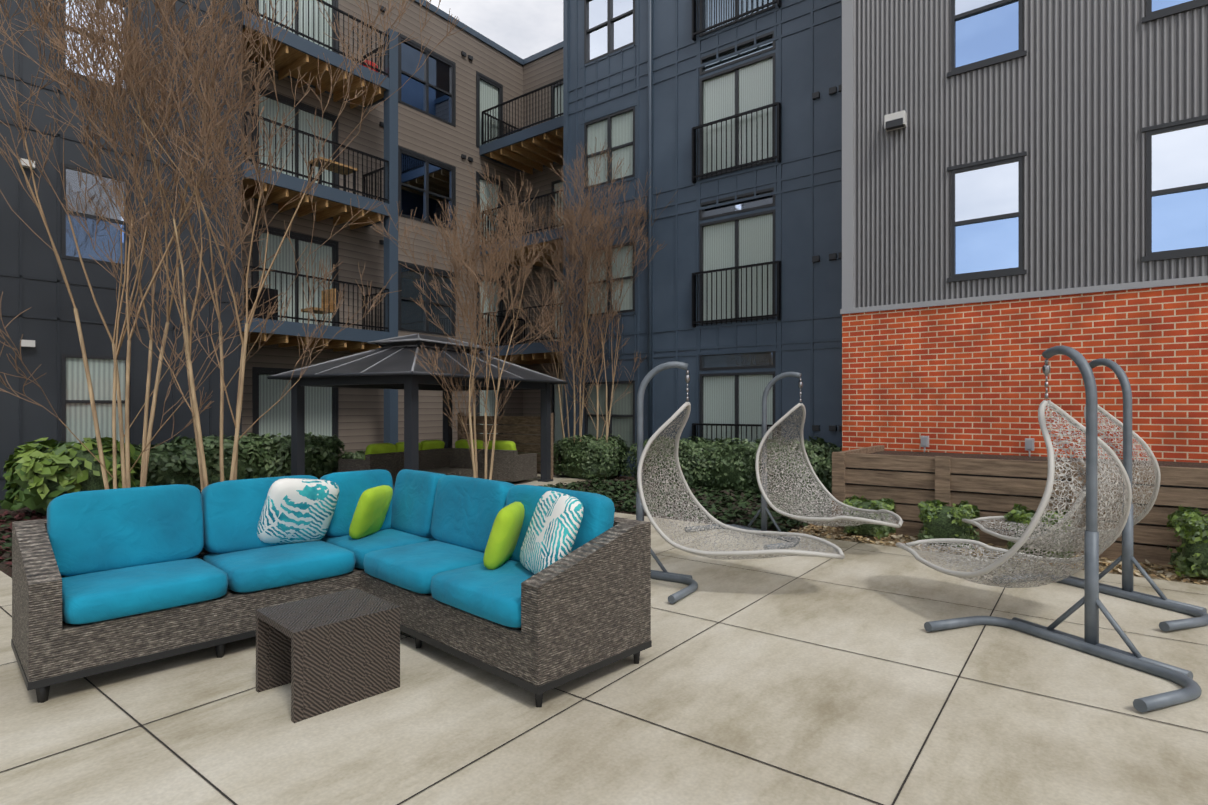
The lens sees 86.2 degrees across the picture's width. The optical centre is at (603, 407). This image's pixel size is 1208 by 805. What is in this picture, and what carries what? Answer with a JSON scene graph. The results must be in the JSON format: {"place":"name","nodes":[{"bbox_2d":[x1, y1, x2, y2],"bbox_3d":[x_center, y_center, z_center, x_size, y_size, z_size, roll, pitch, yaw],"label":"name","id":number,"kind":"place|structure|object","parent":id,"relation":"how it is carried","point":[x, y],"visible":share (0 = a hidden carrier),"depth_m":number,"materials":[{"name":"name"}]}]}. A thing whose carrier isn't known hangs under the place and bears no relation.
{"place":"outdoors","nodes":[
{"label":"outdoors","id":0,"kind":"place"},
{"bbox_2d":[0,0,562,508],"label":"building","id":1,"kind":"structure","parent":0,"point":[450,118],"depth_m":14.19,"materials":[{"name":"grey"}]},
{"bbox_2d":[427,0,562,58],"label":"sky","id":2,"kind":"structure","parent":0,"point":[525,28],"materials":[{"name":"white"}]},
{"bbox_2d":[0,458,1207,605],"bbox_3d":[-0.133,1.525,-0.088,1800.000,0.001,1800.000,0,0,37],"label":"ground","id":3,"kind":"structure","parent":0,"point":[7,570],"depth_m":9.00,"materials":[{"name":"brown soil"}]},
{"bbox_2d":[0,0,298,488],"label":"crape myrtle","id":4,"kind":"object","parent":3,"relation":"on","point":[91,77],"visible":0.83,"depth_m":7.32,"materials":[{"name":"brown plant"}]},
{"bbox_2d":[0,432,344,514],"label":"hedge","id":5,"kind":"object","parent":3,"relation":"on","point":[41,478],"visible":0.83,"depth_m":10.14,"materials":[{"name":"green plant"}]},
{"bbox_2d":[0,0,466,491],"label":"crape myrtle","id":6,"kind":"object","parent":3,"relation":"on","point":[100,6],"visible":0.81,"depth_m":7.38,"materials":[{"name":"brown plant"}]},
{"bbox_2d":[368,162,564,479],"bbox_3d":[-1.949,-1.177,10.022,3.000,5.410,2.630,0,0,37],"label":"crape myrtle","id":7,"kind":"object","parent":3,"relation":"on","point":[473,260],"visible":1,"depth_m":9.80,"materials":[{"name":"brown plant"}]},
{"bbox_2d":[492,137,651,441],"bbox_3d":[-0.420,-2.120,14.222,3.772,7.294,3.464,0,0,37],"label":"crape myrtle","id":8,"kind":"object","parent":3,"relation":"on","point":[583,272],"visible":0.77,"depth_m":13.78,"materials":[{"name":"brown plant"}]},
{"bbox_2d":[527,182,677,479],"bbox_3d":[-0.058,-1.527,13.596,3.464,6.108,2.535,0,0,-21],"label":"crape myrtle","id":9,"kind":"object","parent":3,"relation":"on","point":[597,285],"visible":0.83,"depth_m":13.57,"materials":[{"name":"brown plant"}]},
{"bbox_2d":[553,434,841,498],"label":"hedge","id":10,"kind":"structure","parent":3,"relation":"on","point":[724,464],"depth_m":11.73,"materials":[{"name":"green plant"}]},
{"bbox_2d":[563,0,841,476],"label":"building","id":11,"kind":"structure","parent":3,"relation":"on","point":[723,118],"depth_m":12.95,"materials":[{"name":"painted siding panels"},{"name":"glass"},{"name":"metal"}]},
{"bbox_2d":[832,436,1207,565],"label":"timber planter","id":12,"kind":"object","parent":3,"relation":"on","point":[907,482],"visible":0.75,"depth_m":7.13,"materials":[{"name":"brown wood"}]},
{"bbox_2d":[0,474,1207,804],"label":"patio","id":13,"kind":"structure","parent":0,"point":[804,680],"depth_m":3.17,"materials":[{"name":"concrete"}]},
{"bbox_2d":[255,588,399,722],"bbox_3d":[-1.488,1.305,3.483,0.520,0.440,0.560,0,0,43],"label":"coffee table","id":14,"kind":"object","parent":13,"relation":"on","point":[322,654],"visible":1,"depth_m":3.36,"materials":[{"name":"wicker"}]},
{"bbox_2d":[11,469,651,706],"bbox_3d":[-1.629,1.012,3.843,2.788,1.027,2.618,0,0,43],"label":"sectional sofa","id":15,"kind":"object","parent":13,"relation":"on","point":[538,591],"visible":1,"depth_m":3.83,"materials":[{"name":"fabric"}]},
{"bbox_2d":[267,333,567,481],"bbox_3d":[-3.229,0.087,12.166,3.300,2.875,4.500,0,0,27],"label":"gazebo","id":16,"kind":"object","parent":13,"relation":"on","point":[393,364],"visible":0.75,"depth_m":11.03,"materials":[{"name":"grey metal"}]},
{"bbox_2d":[338,413,552,485],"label":"gazebo sofas","id":17,"kind":"object","parent":13,"relation":"on","point":[511,463],"visible":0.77,"depth_m":12.89,"materials":[{"name":"wicker"}]},
{"bbox_2d":[636,361,844,603],"bbox_3d":[0.775,0.554,5.545,2.321,1.938,1.556,0,0,37],"label":"lounger","id":18,"kind":"object","parent":13,"relation":"on","point":[664,574],"visible":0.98,"depth_m":5.83,"materials":[{"name":"wicker"}]},
{"bbox_2d":[341,450,1207,577],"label":"shrubs","id":19,"kind":"object","parent":13,"relation":"on","point":[944,520],"visible":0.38,"depth_m":6.79,"materials":[{"name":"green plant"}]},
{"bbox_2d":[685,372,902,549],"bbox_3d":[2.198,0.554,7.293,1.413,1.938,2.259,0,0,-35],"label":"lounger","id":20,"kind":"object","parent":13,"relation":"on","point":[763,487],"visible":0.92,"depth_m":7.61,"materials":[{"name":"wicker"}]},
{"bbox_2d":[896,345,1201,712],"bbox_3d":[2.886,0.554,4.478,1.413,1.938,2.259,0,0,-23],"label":"lounger","id":21,"kind":"object","parent":13,"relation":"on","point":[1090,644],"visible":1,"depth_m":4.12,"materials":[{"name":"wicker"}]},
{"bbox_2d":[962,358,1207,631],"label":"lounger","id":22,"kind":"object","parent":13,"relation":"on","point":[1199,614],"visible":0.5,"depth_m":5.23,"materials":[{"name":"wicker"}]},
{"bbox_2d":[840,0,1207,462],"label":"building","id":23,"kind":"structure","parent":0,"point":[1024,184],"depth_m":8.73,"materials":[{"name":"grey"}]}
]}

